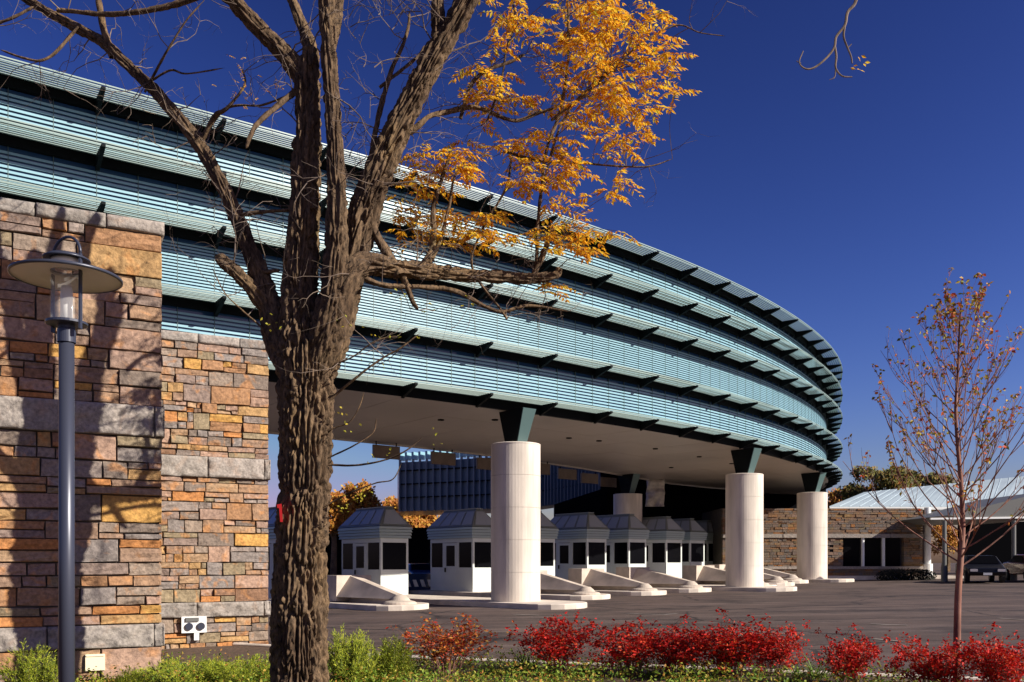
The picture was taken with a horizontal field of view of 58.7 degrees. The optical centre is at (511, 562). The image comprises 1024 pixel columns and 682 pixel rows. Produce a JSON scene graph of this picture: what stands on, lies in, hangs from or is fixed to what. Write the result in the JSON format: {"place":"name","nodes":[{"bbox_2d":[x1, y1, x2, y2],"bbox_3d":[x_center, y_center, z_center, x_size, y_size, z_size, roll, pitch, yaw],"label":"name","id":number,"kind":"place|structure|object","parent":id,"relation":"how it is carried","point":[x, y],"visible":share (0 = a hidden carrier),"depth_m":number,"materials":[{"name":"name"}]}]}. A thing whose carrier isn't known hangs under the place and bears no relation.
{"place":"outdoors","nodes":[
{"label":"outdoors","id":0,"kind":"place"},
{"bbox_2d":[0,0,1023,562],"label":"sky","id":1,"kind":"structure","parent":0,"point":[844,204],"materials":[{"name":"blue"}]},
{"bbox_2d":[267,563,1023,677],"bbox_3d":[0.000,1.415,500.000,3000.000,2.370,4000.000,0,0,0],"label":"asphalt ground","id":2,"kind":"structure","parent":0,"point":[923,610],"depth_m":24.63,"materials":[{"name":"asphalt"}]},
{"bbox_2d":[0,197,164,681],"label":"stone wall","id":3,"kind":"structure","parent":2,"relation":"on","point":[119,426],"depth_m":11.20,"materials":[{"name":"stone"}]},
{"bbox_2d":[85,654,104,670],"bbox_3d":[-5.128,1.224,11.199,0.220,0.200,0.055,0,0,-27],"label":"cover plate","id":4,"kind":"object","parent":3,"relation":"attached to","point":[92,661],"visible":0.96,"depth_m":11.18,"materials":[{"name":"beige plastic"}]},
{"bbox_2d":[159,330,270,648],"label":"stone wall","id":5,"kind":"structure","parent":2,"relation":"on","point":[215,470],"depth_m":17.03,"materials":[{"name":"stone"}]},
{"bbox_2d":[181,616,206,639],"bbox_3d":[-5.869,1.210,16.804,0.440,0.440,0.095,0,0,-27],"label":"outlet box","id":6,"kind":"object","parent":5,"relation":"attached to","point":[196,625],"visible":1,"depth_m":16.80,"materials":[{"name":"white paint"}]},
{"bbox_2d":[328,489,354,574],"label":"background tree","id":7,"kind":"object","parent":2,"relation":"on","point":[338,518],"visible":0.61,"depth_m":95.23,"materials":[{"name":"orange plant"}]},
{"bbox_2d":[267,598,428,610],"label":"traffic island","id":8,"kind":"structure","parent":2,"relation":"on","point":[366,606],"depth_m":30.08,"materials":[{"name":"concrete"}]},
{"bbox_2d":[267,507,276,597],"bbox_3d":[-9.541,-0.456,37.799,1.640,3.770,3.690,0,0,-38],"label":"toll booth","id":9,"kind":"object","parent":8,"relation":"on","point":[271,533],"visible":0.11,"depth_m":37.06,"materials":[{"name":"black"}]},
{"bbox_2d":[327,575,416,604],"bbox_3d":[-4.822,0.993,31.741,1.440,1.090,4.600,0,0,-38],"label":"crash barrier","id":10,"kind":"object","parent":8,"relation":"on","point":[358,588],"visible":0.85,"depth_m":31.94,"materials":[{"name":"concrete"}]},
{"bbox_2d":[340,478,381,510],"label":"background tree","id":11,"kind":"object","parent":2,"relation":"on","point":[369,500],"visible":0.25,"depth_m":98.75,"materials":[{"name":"orange plant"}]},
{"bbox_2d":[325,528,429,574],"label":"retaining wall","id":12,"kind":"structure","parent":2,"relation":"on","point":[418,546],"depth_m":98.00,"materials":[{"name":"black"}]},
{"bbox_2d":[382,495,424,527],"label":"background tree","id":13,"kind":"object","parent":2,"relation":"on","point":[414,521],"visible":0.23,"depth_m":103.21,"materials":[{"name":"orange plant"}]},
{"bbox_2d":[408,563,430,573],"bbox_3d":[-6.176,0.720,59.969,1.810,1.398,4.483,0,0,-20],"label":"parked car","id":14,"kind":"object","parent":2,"relation":"on","point":[419,568],"visible":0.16,"depth_m":59.00,"materials":[{"name":"blue paint"}]},
{"bbox_2d":[408,574,430,593],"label":"lane gate","id":15,"kind":"structure","parent":2,"relation":"on","point":[419,581],"depth_m":44.13,"materials":[{"name":"metal"}]},
{"bbox_2d":[405,594,586,609],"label":"traffic island","id":16,"kind":"structure","parent":2,"relation":"on","point":[487,602],"depth_m":30.69,"materials":[{"name":"concrete"}]},
{"bbox_2d":[338,506,412,594],"bbox_3d":[-6.009,-0.522,39.702,1.640,3.770,3.690,0,0,-38],"label":"toll booth","id":17,"kind":"object","parent":16,"relation":"on","point":[375,543],"visible":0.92,"depth_m":38.61,"materials":[{"name":"white"}]},
{"bbox_2d":[343,543,352,568],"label":"window","id":18,"kind":"structure","parent":17,"relation":"in","point":[347,548],"depth_m":40.17,"materials":[{"name":"black glass"}]},
{"bbox_2d":[354,543,365,574],"bbox_3d":[-6.563,0.201,39.285,0.090,2.076,0.960,0,0,-38],"label":"door","id":19,"kind":"structure","parent":17,"relation":"in","point":[360,549],"depth_m":39.25,"materials":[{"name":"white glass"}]},
{"bbox_2d":[368,542,378,569],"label":"window","id":20,"kind":"structure","parent":17,"relation":"in","point":[373,548],"depth_m":38.45,"materials":[{"name":"black glass"}]},
{"bbox_2d":[383,542,405,569],"bbox_3d":[-4.969,-0.287,38.394,1.150,1.136,0.022,0,0,-38],"label":"window","id":21,"kind":"structure","parent":17,"relation":"in","point":[394,554],"depth_m":38.39,"materials":[{"name":"black glass"}]},
{"bbox_2d":[491,407,540,601],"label":"column","id":22,"kind":"structure","parent":16,"relation":"on","point":[515,516],"depth_m":30.59,"materials":[{"name":"concrete"}]},
{"bbox_2d":[0,55,842,494],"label":"office building","id":23,"kind":"structure","parent":22,"relation":"on","point":[644,365],"depth_m":31.39,"materials":[{"name":"blue glass"}]},
{"bbox_2d":[372,441,399,459],"bbox_3d":[-5.428,-4.855,39.300,1.320,0.710,0.100,0,0,-38],"label":"lane sign","id":24,"kind":"object","parent":23,"relation":"hanging from","point":[380,451],"visible":0.95,"depth_m":39.19,"materials":[{"name":"metal"}]},
{"bbox_2d":[430,448,455,465],"bbox_3d":[-3.146,-4.847,41.600,1.320,0.726,0.100,0,0,-38],"label":"lane sign","id":25,"kind":"object","parent":23,"relation":"hanging from","point":[441,458],"visible":1,"depth_m":41.52,"materials":[{"name":"metal"}]},
{"bbox_2d":[476,455,490,469],"bbox_3d":[-1.183,-4.855,44.000,1.320,0.710,0.100,0,0,-38],"label":"lane sign","id":26,"kind":"object","parent":23,"relation":"hanging from","point":[483,463],"visible":0.55,"depth_m":43.79,"materials":[{"name":"metal"}]},
{"bbox_2d":[397,451,599,515],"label":"blue wing","id":27,"kind":"structure","parent":23,"relation":"attached to","point":[426,487],"depth_m":89.26,"materials":[{"name":"glass"}]},
{"bbox_2d":[557,466,576,479],"bbox_3d":[3.001,-4.877,49.500,1.320,0.665,0.100,0,0,-38],"label":"lane sign","id":28,"kind":"object","parent":23,"relation":"hanging from","point":[568,474],"visible":1,"depth_m":49.45,"materials":[{"name":"metal"}]},
{"bbox_2d":[580,471,597,483],"bbox_3d":[4.420,-4.876,52.000,1.320,0.668,0.100,0,0,-38],"label":"lane sign","id":29,"kind":"object","parent":23,"relation":"hanging from","point":[588,478],"visible":1,"depth_m":51.91,"materials":[{"name":"metal"}]},
{"bbox_2d":[600,475,616,486],"bbox_3d":[5.757,-4.880,54.500,1.320,0.661,0.100,0,0,-38],"label":"lane sign","id":30,"kind":"object","parent":23,"relation":"hanging from","point":[607,482],"visible":1,"depth_m":54.45,"materials":[{"name":"metal"}]},
{"bbox_2d":[645,479,664,506],"bbox_3d":[8.950,-4.437,57.000,1.235,1.831,0.415,0,0,0],"label":"plastic sheet","id":31,"kind":"object","parent":23,"relation":"hanging from","point":[655,493],"visible":0.96,"depth_m":56.97,"materials":[{"name":"plastic"}]},
{"bbox_2d":[409,590,609,599],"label":"traffic island","id":32,"kind":"structure","parent":2,"relation":"on","point":[601,596],"depth_m":38.75,"materials":[{"name":"concrete"}]},
{"bbox_2d":[427,508,490,591],"bbox_3d":[-2.275,-0.595,42.237,1.640,3.770,3.690,0,0,-38],"label":"toll booth","id":33,"kind":"object","parent":32,"relation":"on","point":[460,549],"visible":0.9,"depth_m":41.26,"materials":[{"name":"white"}]},
{"bbox_2d":[432,543,442,566],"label":"window","id":34,"kind":"structure","parent":33,"relation":"in","point":[437,548],"depth_m":42.72,"materials":[{"name":"black glass"}]},
{"bbox_2d":[444,543,456,587],"bbox_3d":[-2.829,0.129,41.820,0.090,2.076,0.960,0,0,-38],"label":"door","id":35,"kind":"structure","parent":33,"relation":"in","point":[450,569],"depth_m":41.82,"materials":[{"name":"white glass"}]},
{"bbox_2d":[459,542,470,567],"bbox_3d":[-2.083,-0.359,40.959,0.020,1.136,0.980,0,0,-38],"label":"window","id":36,"kind":"structure","parent":33,"relation":"in","point":[464,547],"depth_m":40.95,"materials":[{"name":"black glass"}]},
{"bbox_2d":[475,542,490,567],"bbox_3d":[-1.236,-0.359,40.929,1.150,1.136,0.022,0,0,-38],"label":"window","id":37,"kind":"structure","parent":33,"relation":"in","point":[482,549],"depth_m":40.84,"materials":[{"name":"black glass"}]},
{"bbox_2d":[540,570,599,594],"bbox_3d":[1.825,0.861,37.039,1.440,1.090,4.600,0,0,-38],"label":"crash barrier","id":38,"kind":"object","parent":32,"relation":"on","point":[550,584],"visible":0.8,"depth_m":36.51,"materials":[{"name":"concrete"}]},
{"bbox_2d":[162,645,976,681],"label":"planting bed","id":39,"kind":"object","parent":2,"relation":"on","point":[235,650],"visible":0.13,"depth_m":13.10,"materials":[{"name":"brown plant"}]},
{"bbox_2d":[0,638,75,681],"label":"juniper","id":40,"kind":"object","parent":39,"relation":"on","point":[24,674],"visible":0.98,"depth_m":9.22,"materials":[{"name":"green plant"}]},
{"bbox_2d":[7,235,122,681],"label":"lamp post","id":41,"kind":"object","parent":39,"relation":"on","point":[88,278],"visible":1,"depth_m":5.76,"materials":[{"name":"grey metal"}]},
{"bbox_2d":[105,662,154,681],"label":"juniper","id":42,"kind":"object","parent":39,"relation":"on","point":[127,679],"visible":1,"depth_m":9.20,"materials":[{"name":"green plant"}]},
{"bbox_2d":[122,654,247,681],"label":"juniper","id":43,"kind":"object","parent":39,"relation":"on","point":[168,679],"visible":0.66,"depth_m":10.95,"materials":[{"name":"green plant"}]},
{"bbox_2d":[182,653,269,681],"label":"juniper","id":44,"kind":"object","parent":39,"relation":"on","point":[237,675],"visible":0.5,"depth_m":11.10,"materials":[{"name":"green plant"}]},
{"bbox_2d":[327,626,381,681],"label":"juniper","id":45,"kind":"object","parent":39,"relation":"on","point":[354,658],"visible":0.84,"depth_m":11.39,"materials":[{"name":"green plant"}]},
{"bbox_2d":[0,0,756,681],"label":"walnut tree","id":46,"kind":"object","parent":39,"relation":"on","point":[308,328],"visible":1,"depth_m":9.56,"materials":[{"name":"brown plant"}]},
{"bbox_2d":[370,634,416,680],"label":"juniper","id":47,"kind":"object","parent":39,"relation":"on","point":[394,657],"visible":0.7,"depth_m":11.71,"materials":[{"name":"green plant"}]},
{"bbox_2d":[385,612,512,675],"bbox_3d":[-0.975,1.121,12.244,1.419,0.920,1.628,0,0,43],"label":"red shrub","id":48,"kind":"object","parent":39,"relation":"on","point":[457,638],"visible":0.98,"depth_m":12.20,"materials":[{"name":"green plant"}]},
{"bbox_2d":[491,641,544,673],"bbox_3d":[0.225,1.390,12.626,1.223,0.616,1.148,0,0,0],"label":"strap leaf clump","id":49,"kind":"object","parent":39,"relation":"on","point":[528,662],"visible":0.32,"depth_m":12.57,"materials":[{"name":"plant"}]},
{"bbox_2d":[17,644,1023,681],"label":"ground cover","id":50,"kind":"object","parent":39,"relation":"on","point":[595,671],"visible":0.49,"depth_m":11.13,"materials":[{"name":"green plant"}]},
{"bbox_2d":[504,609,606,674],"bbox_3d":[0.585,1.111,12.194,1.375,0.942,1.398,0,0,6],"label":"red shrub","id":51,"kind":"object","parent":39,"relation":"on","point":[555,650],"visible":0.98,"depth_m":12.03,"materials":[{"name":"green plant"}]},
{"bbox_2d":[570,615,687,676],"bbox_3d":[1.538,1.140,11.910,1.352,0.883,1.375,0,0,31],"label":"red shrub","id":52,"kind":"object","parent":39,"relation":"on","point":[637,644],"visible":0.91,"depth_m":11.74,"materials":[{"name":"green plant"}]},
{"bbox_2d":[628,614,713,676],"bbox_3d":[2.152,1.122,11.728,1.236,0.919,1.450,0,0,-16],"label":"red shrub","id":53,"kind":"object","parent":39,"relation":"on","point":[682,654],"visible":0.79,"depth_m":11.68,"materials":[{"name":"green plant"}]},
{"bbox_2d":[682,607,790,678],"bbox_3d":[2.702,1.071,11.653,1.286,1.021,1.508,0,0,-36],"label":"red shrub","id":54,"kind":"object","parent":39,"relation":"on","point":[726,651],"visible":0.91,"depth_m":11.35,"materials":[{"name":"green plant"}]},
{"bbox_2d":[724,619,822,675],"bbox_3d":[3.329,1.150,11.690,1.031,0.863,1.014,0,0,-27],"label":"red shrub","id":55,"kind":"object","parent":39,"relation":"on","point":[780,657],"visible":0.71,"depth_m":11.61,"materials":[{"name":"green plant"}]},
{"bbox_2d":[784,650,841,681],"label":"strap leaf clump","id":56,"kind":"object","parent":39,"relation":"on","point":[817,673],"visible":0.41,"depth_m":11.40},
{"bbox_2d":[810,623,886,681],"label":"red shrub","id":57,"kind":"object","parent":39,"relation":"on","point":[850,657],"visible":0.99,"depth_m":10.70,"materials":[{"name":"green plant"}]},
{"bbox_2d":[843,267,1023,681],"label":"young tree","id":58,"kind":"object","parent":39,"relation":"on","point":[960,494],"visible":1,"depth_m":10.47,"materials":[{"name":"red plant"}]},
{"bbox_2d":[882,630,984,681],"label":"red shrub","id":59,"kind":"object","parent":39,"relation":"on","point":[935,668],"visible":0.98,"depth_m":10.03,"materials":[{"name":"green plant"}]},
{"bbox_2d":[953,621,1023,681],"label":"red shrub","id":60,"kind":"object","parent":39,"relation":"on","point":[1000,669],"visible":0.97,"depth_m":9.78,"materials":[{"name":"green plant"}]},
{"bbox_2d":[554,484,620,516],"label":"retaining wall","id":61,"kind":"structure","parent":2,"relation":"on","point":[589,502],"depth_m":66.94,"materials":[{"name":"black"}]},
{"bbox_2d":[233,643,1023,681],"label":"bed curb","id":62,"kind":"structure","parent":2,"relation":"on","point":[412,656],"depth_m":12.78,"materials":[{"name":"concrete"}]},
{"bbox_2d":[594,590,666,595],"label":"traffic island","id":63,"kind":"structure","parent":2,"relation":"on","point":[633,593],"depth_m":38.07,"materials":[{"name":"concrete"}]},
{"bbox_2d":[540,511,558,575],"bbox_3d":[0.502,-0.654,45.172,1.640,3.770,3.690,0,0,-38],"label":"toll booth","id":64,"kind":"object","parent":63,"relation":"on","point":[548,533],"visible":0.2,"depth_m":43.99,"materials":[{"name":"black"}]},
{"bbox_2d":[540,542,552,565],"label":"window","id":65,"kind":"structure","parent":64,"relation":"in","point":[546,548],"depth_m":43.94,"materials":[{"name":"black glass"}]},
{"bbox_2d":[568,568,657,590],"bbox_3d":[4.544,0.802,40.046,1.440,1.090,4.600,0,0,-38],"label":"crash barrier","id":66,"kind":"object","parent":63,"relation":"on","point":[597,578],"visible":0.9,"depth_m":40.22,"materials":[{"name":"concrete"}]},
{"bbox_2d":[600,472,680,518],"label":"wall","id":67,"kind":"structure","parent":2,"relation":"on","point":[671,507],"depth_m":61.21,"materials":[{"name":"black"}]},
{"bbox_2d":[652,587,711,592],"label":"traffic island","id":68,"kind":"structure","parent":2,"relation":"on","point":[687,590],"depth_m":40.38,"materials":[{"name":"concrete"}]},
{"bbox_2d":[550,512,609,579],"bbox_3d":[3.257,-0.710,47.651,1.640,3.770,3.690,0,0,-38],"label":"toll booth","id":69,"kind":"object","parent":68,"relation":"on","point":[580,541],"visible":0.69,"depth_m":46.61,"materials":[{"name":"black"}]},
{"bbox_2d":[558,543,569,579],"bbox_3d":[2.704,0.013,47.233,0.090,2.076,0.960,0,0,-38],"label":"door","id":70,"kind":"structure","parent":69,"relation":"in","point":[563,548],"depth_m":47.27,"materials":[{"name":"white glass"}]},
{"bbox_2d":[573,542,585,564],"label":"window","id":71,"kind":"structure","parent":69,"relation":"in","point":[579,548],"depth_m":46.37,"materials":[{"name":"black glass"}]},
{"bbox_2d":[589,542,604,564],"bbox_3d":[4.297,-0.475,46.343,1.150,1.136,0.022,0,0,-38],"label":"window","id":72,"kind":"structure","parent":69,"relation":"in","point":[596,549],"depth_m":46.33,"materials":[{"name":"black glass"}]},
{"bbox_2d":[616,567,702,587],"bbox_3d":[6.979,0.751,42.447,1.440,1.090,4.600,0,0,-38],"label":"crash barrier","id":73,"kind":"object","parent":68,"relation":"on","point":[652,578],"visible":0.85,"depth_m":42.42,"materials":[{"name":"concrete"}]},
{"bbox_2d":[698,584,776,585],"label":"traffic island","id":74,"kind":"structure","parent":2,"relation":"on","point":[724,584],"depth_m":45.15,"materials":[{"name":"concrete"}]},
{"bbox_2d":[597,514,649,574],"bbox_3d":[5.655,-0.760,50.019,1.640,3.770,3.690,0,0,-38],"label":"toll booth","id":75,"kind":"object","parent":74,"relation":"on","point":[628,536],"visible":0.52,"depth_m":48.85,"materials":[{"name":"black"}]},
{"bbox_2d":[606,543,611,572],"bbox_3d":[5.120,-0.037,49.619,0.046,2.076,0.960,0,0,-38],"label":"door","id":76,"kind":"structure","parent":75,"relation":"in","point":[608,545],"depth_m":49.37,"materials":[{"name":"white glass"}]},
{"bbox_2d":[615,542,626,563],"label":"window","id":77,"kind":"structure","parent":75,"relation":"in","point":[621,547],"depth_m":48.71,"materials":[{"name":"black glass"}]},
{"bbox_2d":[630,542,644,563],"bbox_3d":[6.695,-0.525,48.711,1.150,1.136,0.022,0,0,-38],"label":"window","id":78,"kind":"structure","parent":75,"relation":"in","point":[637,549],"depth_m":48.71,"materials":[{"name":"black glass"}]},
{"bbox_2d":[683,565,768,584],"bbox_3d":[10.707,0.678,45.150,1.440,1.090,4.600,0,0,-38],"label":"crash barrier","id":79,"kind":"object","parent":74,"relation":"on","point":[704,574],"visible":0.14,"depth_m":45.83,"materials":[{"name":"concrete"}]},
{"bbox_2d":[700,585,796,591],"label":"traffic island","id":80,"kind":"structure","parent":2,"relation":"on","point":[759,589],"depth_m":40.42,"materials":[{"name":"concrete"}]},
{"bbox_2d":[725,448,763,586],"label":"column","id":81,"kind":"structure","parent":80,"relation":"on","point":[744,525],"depth_m":41.31,"materials":[{"name":"concrete"}]},
{"bbox_2d":[681,486,825,520],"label":"wall","id":82,"kind":"structure","parent":2,"relation":"on","point":[696,502],"depth_m":65.93,"materials":[{"name":"black"}]},
{"bbox_2d":[765,582,794,585],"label":"traffic island","id":83,"kind":"structure","parent":2,"relation":"on","point":[786,584],"depth_m":46.33,"materials":[{"name":"concrete"}]},
{"bbox_2d":[613,474,641,521],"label":"column","id":84,"kind":"structure","parent":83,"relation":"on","point":[627,500],"depth_m":53.41,"materials":[{"name":"concrete"}]},
{"bbox_2d":[642,516,684,577],"bbox_3d":[8.317,-0.823,53.982,1.640,3.770,3.690,0,0,-38],"label":"toll booth","id":85,"kind":"object","parent":83,"relation":"on","point":[666,537],"visible":0.48,"depth_m":52.76,"materials":[{"name":"white"}]},
{"bbox_2d":[653,543,664,562],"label":"window","id":86,"kind":"structure","parent":85,"relation":"in","point":[658,548],"depth_m":52.69,"materials":[{"name":"black glass"}]},
{"bbox_2d":[667,543,679,562],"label":"window","id":87,"kind":"structure","parent":85,"relation":"in","point":[673,549],"depth_m":52.65,"materials":[{"name":"black glass"}]},
{"bbox_2d":[706,564,787,582],"bbox_3d":[12.629,0.630,48.517,1.440,1.090,4.600,0,0,-38],"label":"crash barrier","id":88,"kind":"object","parent":83,"relation":"on","point":[768,578],"visible":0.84,"depth_m":47.25,"materials":[{"name":"concrete"}]},
{"bbox_2d":[786,580,808,583],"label":"traffic island","id":89,"kind":"structure","parent":2,"relation":"on","point":[800,581],"depth_m":49.99,"materials":[{"name":"concrete"}]},
{"bbox_2d":[672,518,707,577],"bbox_3d":[10.338,-0.872,57.305,1.640,3.770,3.690,0,0,-38],"label":"toll booth","id":90,"kind":"object","parent":89,"relation":"on","point":[693,547],"visible":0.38,"depth_m":55.95,"materials":[{"name":"white"}]},
{"bbox_2d":[691,543,702,561],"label":"window","id":91,"kind":"structure","parent":90,"relation":"in","point":[696,548],"depth_m":55.99,"materials":[{"name":"black glass"}]},
{"bbox_2d":[696,520,712,564],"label":"toll booth","id":92,"kind":"object","parent":89,"relation":"on","point":[705,525],"visible":0.12,"depth_m":59.08,"materials":[{"name":"black"}]},
{"bbox_2d":[764,568,801,579],"bbox_3d":[14.546,0.581,52.212,1.440,1.090,4.600,0,0,-38],"label":"crash barrier","id":93,"kind":"object","parent":89,"relation":"on","point":[785,576],"visible":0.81,"depth_m":51.10,"materials":[{"name":"concrete"}]},
{"bbox_2d":[802,578,853,581],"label":"traffic island","id":94,"kind":"structure","parent":2,"relation":"on","point":[834,580],"depth_m":51.26,"materials":[{"name":"concrete"}]},
{"bbox_2d":[797,472,827,578],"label":"column","id":95,"kind":"structure","parent":94,"relation":"on","point":[812,531],"depth_m":52.31,"materials":[{"name":"concrete"}]},
{"bbox_2d":[834,461,920,500],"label":"background tree","id":96,"kind":"object","parent":2,"relation":"on","point":[882,479],"visible":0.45,"depth_m":94.01,"materials":[{"name":"green plant"}]},
{"bbox_2d":[828,575,963,579],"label":"gatehouse kerb","id":97,"kind":"structure","parent":2,"relation":"on","point":[873,577],"depth_m":54.90,"materials":[{"name":"concrete"}]},
{"bbox_2d":[702,507,932,575],"bbox_3d":[19.625,-1.154,59.436,13.118,4.583,6.128,0,0,0],"label":"gatehouse","id":98,"kind":"object","parent":97,"relation":"on","point":[868,541],"visible":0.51,"depth_m":56.48,"materials":[{"name":"brown stone"}]},
{"bbox_2d":[843,538,859,565],"bbox_3d":[21.170,-0.671,56.775,1.024,1.766,0.050,0,0,0],"label":"window","id":99,"kind":"structure","parent":98,"relation":"in","point":[851,546],"depth_m":56.74,"materials":[{"name":"black glass"}]},
{"bbox_2d":[864,538,879,565],"bbox_3d":[22.441,-0.671,56.775,1.024,1.766,0.050,0,0,0],"label":"window","id":100,"kind":"structure","parent":98,"relation":"in","point":[871,545],"depth_m":56.74,"materials":[{"name":"black glass"}]},
{"bbox_2d":[885,538,899,565],"bbox_3d":[23.695,-0.671,56.775,0.989,1.766,0.050,0,0,0],"label":"window","id":101,"kind":"structure","parent":98,"relation":"in","point":[892,545],"depth_m":56.74,"materials":[{"name":"black glass"}]},
{"bbox_2d":[874,568,936,579],"bbox_3d":[23.147,0.677,53.497,3.398,0.869,1.214,0,0,0],"label":"hedge","id":102,"kind":"object","parent":2,"relation":"on","point":[925,574],"visible":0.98,"depth_m":53.26,"materials":[{"name":"green plant"}]},
{"bbox_2d":[909,468,957,563],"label":"background tree","id":103,"kind":"object","parent":2,"relation":"on","point":[932,479],"visible":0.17,"depth_m":98.49,"materials":[{"name":"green plant"}]},
{"bbox_2d":[931,525,957,571],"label":"background tree","id":104,"kind":"object","parent":2,"relation":"on","point":[952,540],"visible":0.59,"depth_m":73.78,"materials":[{"name":"orange plant"}]},
{"bbox_2d":[900,494,1023,581],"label":"parking shelter","id":105,"kind":"object","parent":2,"relation":"on","point":[1008,545],"visible":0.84,"depth_m":54.57,"materials":[{"name":"grey metal"}]},
{"bbox_2d":[829,476,1023,509],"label":"metal roof canopy","id":106,"kind":"object","parent":105,"relation":"on","point":[891,498],"visible":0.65,"depth_m":61.79,"materials":[{"name":"metal"}]},
{"bbox_2d":[955,555,1006,582],"bbox_3d":[24.393,0.293,47.468,1.810,1.398,4.483,0,0,18],"label":"parked car","id":107,"kind":"object","parent":2,"relation":"on","point":[991,567],"visible":0.84,"depth_m":46.15,"materials":[{"name":"black paint"}]},
{"bbox_2d":[1003,554,1023,579],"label":"parked car","id":108,"kind":"object","parent":2,"relation":"on","point":[1014,565],"visible":0.72,"depth_m":47.91,"materials":[{"name":"paint"}]},
{"bbox_2d":[796,0,869,79],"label":"overhanging branch","id":109,"kind":"object","parent":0,"point":[834,49],"visible":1,"depth_m":7.99,"materials":[{"name":"brown plant"}]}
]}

